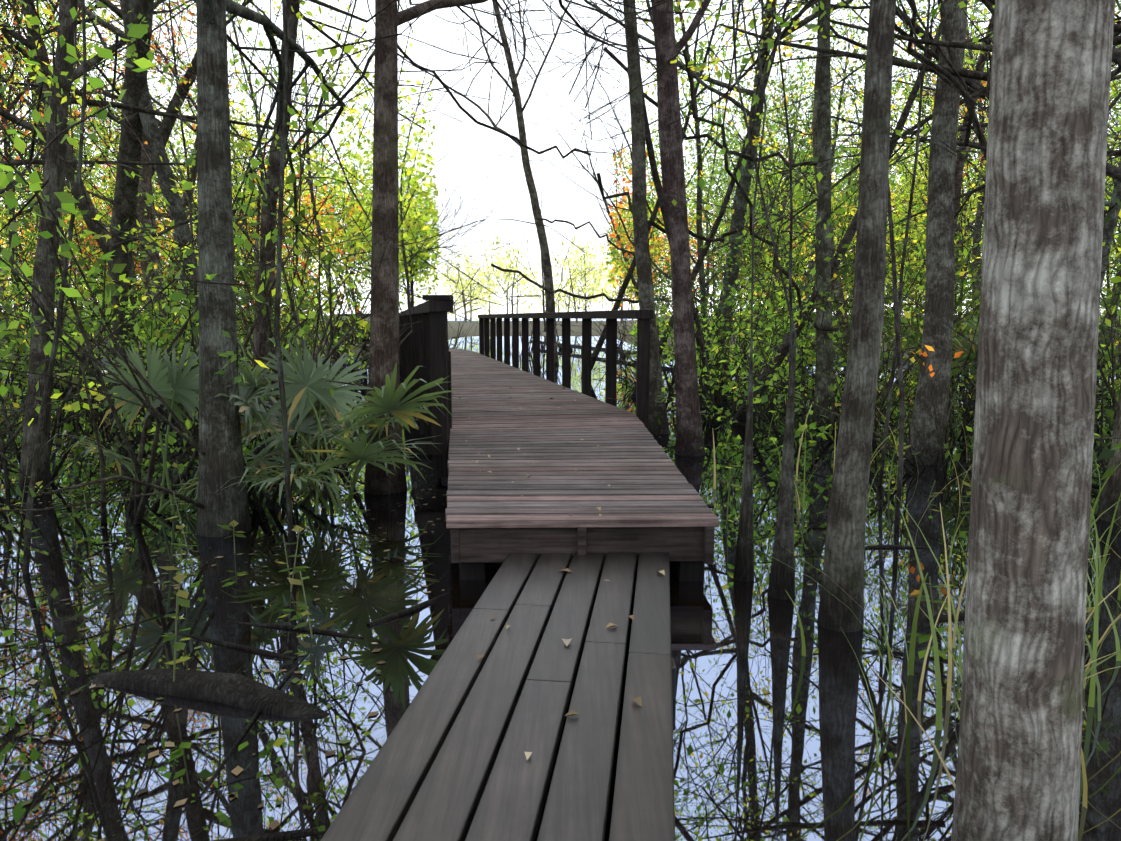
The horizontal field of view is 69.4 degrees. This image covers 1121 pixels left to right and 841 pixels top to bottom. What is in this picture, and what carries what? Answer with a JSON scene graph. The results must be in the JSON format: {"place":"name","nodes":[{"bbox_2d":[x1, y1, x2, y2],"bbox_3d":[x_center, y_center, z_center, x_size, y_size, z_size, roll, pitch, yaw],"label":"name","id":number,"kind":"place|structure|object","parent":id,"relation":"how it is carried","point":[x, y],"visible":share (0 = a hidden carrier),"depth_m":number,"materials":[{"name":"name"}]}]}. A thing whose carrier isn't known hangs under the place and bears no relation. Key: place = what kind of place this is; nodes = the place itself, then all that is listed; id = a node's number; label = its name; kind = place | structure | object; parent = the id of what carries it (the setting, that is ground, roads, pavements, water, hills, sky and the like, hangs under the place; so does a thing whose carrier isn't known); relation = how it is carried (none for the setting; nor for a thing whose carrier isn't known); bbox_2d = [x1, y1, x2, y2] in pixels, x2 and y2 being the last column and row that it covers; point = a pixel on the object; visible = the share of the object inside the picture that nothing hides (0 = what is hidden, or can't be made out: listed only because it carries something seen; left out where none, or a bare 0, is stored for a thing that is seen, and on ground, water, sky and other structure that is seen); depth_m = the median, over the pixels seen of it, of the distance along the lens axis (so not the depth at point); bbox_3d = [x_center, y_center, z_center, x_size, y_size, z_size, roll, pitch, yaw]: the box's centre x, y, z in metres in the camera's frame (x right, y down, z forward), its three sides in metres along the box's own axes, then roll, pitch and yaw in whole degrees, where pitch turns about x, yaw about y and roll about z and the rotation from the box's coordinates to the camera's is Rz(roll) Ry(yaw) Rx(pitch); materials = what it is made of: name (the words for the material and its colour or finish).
{"place":"outdoors","nodes":[
{"label":"outdoors","id":0,"kind":"place"},
{"bbox_2d":[4,443,1093,681],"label":"weeds","id":1,"kind":"object","parent":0,"point":[180,593],"depth_m":4.13,"materials":[{"name":"green plant"}]},
{"bbox_2d":[0,319,1120,840],"bbox_3d":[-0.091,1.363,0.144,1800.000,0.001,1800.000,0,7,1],"label":"water","id":2,"kind":"structure","parent":0,"point":[774,733],"depth_m":3.36,"materials":[{"name":"blue liquid"}]},
{"bbox_2d":[47,340,313,497],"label":"palmetto leaves","id":3,"kind":"object","parent":2,"relation":"on","point":[163,382],"visible":0.62,"depth_m":5.69,"materials":[{"name":"green plant"}]},
{"bbox_2d":[115,390,258,513],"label":"palmetto stems","id":4,"kind":"object","parent":2,"relation":"on","point":[171,497],"visible":0.46,"depth_m":5.70,"materials":[{"name":"green plant"}]},
{"bbox_2d":[144,302,250,376],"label":"palmetto fans","id":5,"kind":"object","parent":2,"relation":"on","point":[171,324],"visible":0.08,"depth_m":12.84,"materials":[{"name":"green plant"}]},
{"bbox_2d":[252,385,385,493],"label":"palmetto stems","id":6,"kind":"object","parent":2,"relation":"on","point":[296,490],"visible":0.38,"depth_m":6.14,"materials":[{"name":"green plant"}]},
{"bbox_2d":[250,386,390,514],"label":"palmetto stems","id":7,"kind":"object","parent":2,"relation":"on","point":[355,478],"visible":0.81,"depth_m":5.47,"materials":[{"name":"green plant"}]},
{"bbox_2d":[198,336,453,503],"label":"palmetto leaves","id":8,"kind":"object","parent":2,"relation":"on","point":[384,400],"visible":0.9,"depth_m":5.30,"materials":[{"name":"green plant"}]},
{"bbox_2d":[237,337,445,492],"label":"palmetto fronds","id":9,"kind":"object","parent":2,"relation":"on","point":[253,380],"visible":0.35,"depth_m":5.94,"materials":[{"name":"green plant"}]},
{"bbox_2d":[320,552,675,840],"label":"boardwalk","id":10,"kind":"structure","parent":2,"relation":"in","point":[450,762],"depth_m":2.42,"materials":[{"name":"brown wood"}]},
{"bbox_2d":[0,456,1102,840],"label":"fallen logs","id":11,"kind":"object","parent":2,"relation":"on","point":[238,690],"visible":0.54,"depth_m":2.95,"materials":[{"name":"brown wood"}]},
{"bbox_2d":[0,387,1111,840],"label":"floating leaves","id":12,"kind":"object","parent":2,"relation":"on","point":[236,771],"visible":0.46,"depth_m":3.09,"materials":[{"name":"green plant"}]},
{"bbox_2d":[712,391,1120,807],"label":"sedge blades","id":13,"kind":"object","parent":2,"relation":"on","point":[1098,601],"visible":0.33,"depth_m":2.94,"materials":[{"name":"green plant"}]},
{"bbox_2d":[0,315,1120,357],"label":"bank ground","id":14,"kind":"structure","parent":0,"point":[472,331],"depth_m":68.06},
{"bbox_2d":[360,345,718,563],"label":"boardwalk deck","id":15,"kind":"structure","parent":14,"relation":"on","point":[494,516],"depth_m":5.16,"materials":[{"name":"brown wood"}]},
{"bbox_2d":[336,295,703,580],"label":"boardwalk railings","id":16,"kind":"object","parent":15,"relation":"on","point":[426,345],"visible":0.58,"depth_m":9.12,"materials":[{"name":"brown wood"}]},
{"bbox_2d":[459,386,664,759],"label":"fallen leaves","id":17,"kind":"object","parent":15,"relation":"on","point":[572,712],"visible":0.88,"depth_m":3.16,"materials":[{"name":"beige plant"}]},
{"bbox_2d":[0,0,1120,840],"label":"trees","id":18,"kind":"object","parent":14,"relation":"on","point":[1046,150],"visible":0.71,"depth_m":6.16,"materials":[{"name":"brown plant"}]},
{"bbox_2d":[0,0,1120,528],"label":"tree leaves","id":19,"kind":"object","parent":18,"relation":"attached to","point":[70,200],"visible":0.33,"depth_m":14.46,"materials":[{"name":"green plant"}]},
{"bbox_2d":[531,340,669,361],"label":"boardwalk","id":20,"kind":"structure","parent":14,"relation":"on","point":[580,346],"depth_m":32.28,"materials":[{"name":"brown wood"}]},
{"bbox_2d":[0,0,1120,318],"label":"sky","id":21,"kind":"structure","parent":0,"point":[425,29],"materials":[{"name":"white"}]},
{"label":"palmetto stalks","id":22,"kind":"object","parent":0,"visible":0},
{"bbox_2d":[951,315,978,381],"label":"palmetto fans","id":23,"kind":"object","parent":22,"relation":"attached to","point":[961,361],"visible":0.19,"depth_m":9.56,"materials":[{"name":"green plant"}]}
]}

